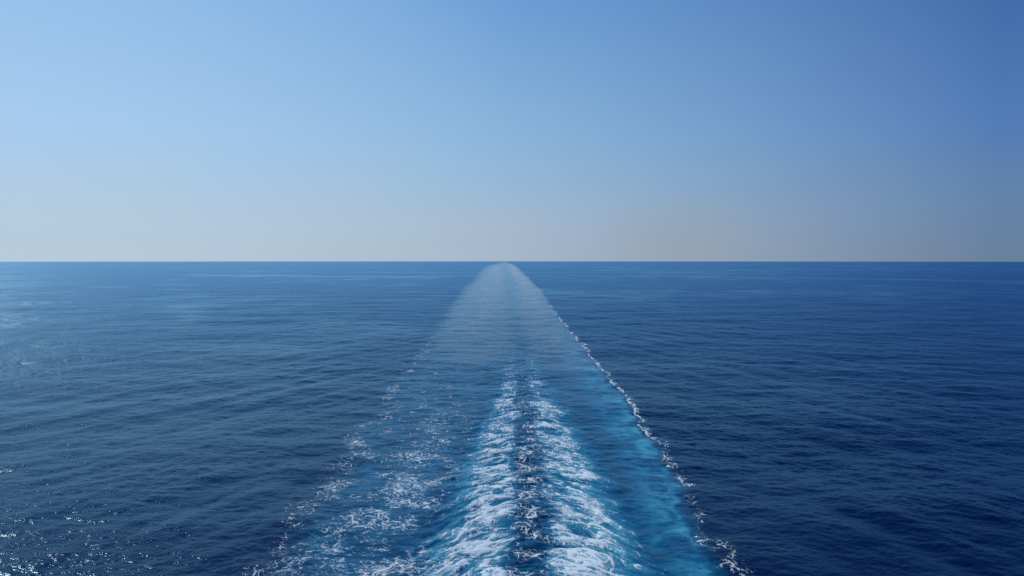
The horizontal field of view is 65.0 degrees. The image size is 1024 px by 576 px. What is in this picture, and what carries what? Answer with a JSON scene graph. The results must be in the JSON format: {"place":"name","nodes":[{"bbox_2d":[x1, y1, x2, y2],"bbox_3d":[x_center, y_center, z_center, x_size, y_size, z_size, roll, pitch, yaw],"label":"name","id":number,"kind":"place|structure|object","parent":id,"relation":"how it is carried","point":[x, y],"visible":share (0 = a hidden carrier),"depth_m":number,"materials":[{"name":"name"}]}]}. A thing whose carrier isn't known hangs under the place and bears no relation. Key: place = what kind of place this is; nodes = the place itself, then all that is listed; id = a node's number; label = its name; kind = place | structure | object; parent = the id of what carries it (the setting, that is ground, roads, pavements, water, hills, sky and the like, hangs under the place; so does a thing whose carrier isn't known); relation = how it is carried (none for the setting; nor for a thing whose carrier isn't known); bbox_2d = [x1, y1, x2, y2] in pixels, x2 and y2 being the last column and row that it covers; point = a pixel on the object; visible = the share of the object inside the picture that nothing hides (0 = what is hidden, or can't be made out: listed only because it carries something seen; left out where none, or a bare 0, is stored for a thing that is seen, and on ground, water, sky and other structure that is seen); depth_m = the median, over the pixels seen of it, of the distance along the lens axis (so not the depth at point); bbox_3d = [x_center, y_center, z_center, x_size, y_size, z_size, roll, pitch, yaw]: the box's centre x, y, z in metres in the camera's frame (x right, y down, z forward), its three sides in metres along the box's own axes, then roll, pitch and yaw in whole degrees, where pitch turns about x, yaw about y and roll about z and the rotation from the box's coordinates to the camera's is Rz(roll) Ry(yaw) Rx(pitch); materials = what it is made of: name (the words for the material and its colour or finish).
{"place":"outdoors","nodes":[
{"label":"outdoors","id":0,"kind":"place"},
{"bbox_2d":[0,261,1023,575],"bbox_3d":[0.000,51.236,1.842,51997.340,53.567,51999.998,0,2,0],"label":"sea","id":1,"kind":"structure","parent":0,"point":[800,417],"depth_m":128.75,"materials":[{"name":"liquid"}]},
{"bbox_2d":[244,355,471,575],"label":"wake foam","id":2,"kind":"object","parent":1,"relation":"on","point":[384,568],"visible":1,"depth_m":78.13,"materials":[{"name":"white"}]},
{"bbox_2d":[430,357,518,575],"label":"propeller foam","id":3,"kind":"object","parent":1,"relation":"on","point":[481,547],"visible":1,"depth_m":77.10,"materials":[{"name":"white"}]},
{"bbox_2d":[498,376,549,575],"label":"wake foam","id":4,"kind":"object","parent":1,"relation":"on","point":[532,516],"visible":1,"depth_m":83.09,"materials":[{"name":"white"}]},
{"bbox_2d":[526,360,643,575],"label":"propeller foam","id":5,"kind":"object","parent":1,"relation":"on","point":[593,562],"visible":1,"depth_m":74.49,"materials":[{"name":"white"}]},
{"bbox_2d":[551,305,751,575],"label":"foam line","id":6,"kind":"object","parent":1,"relation":"on","point":[646,433],"visible":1,"depth_m":109.74,"materials":[{"name":"white liquid"}]},
{"bbox_2d":[0,0,1023,261],"label":"sky","id":7,"kind":"structure","parent":0,"point":[131,130],"materials":[{"name":"blue"}]}
]}

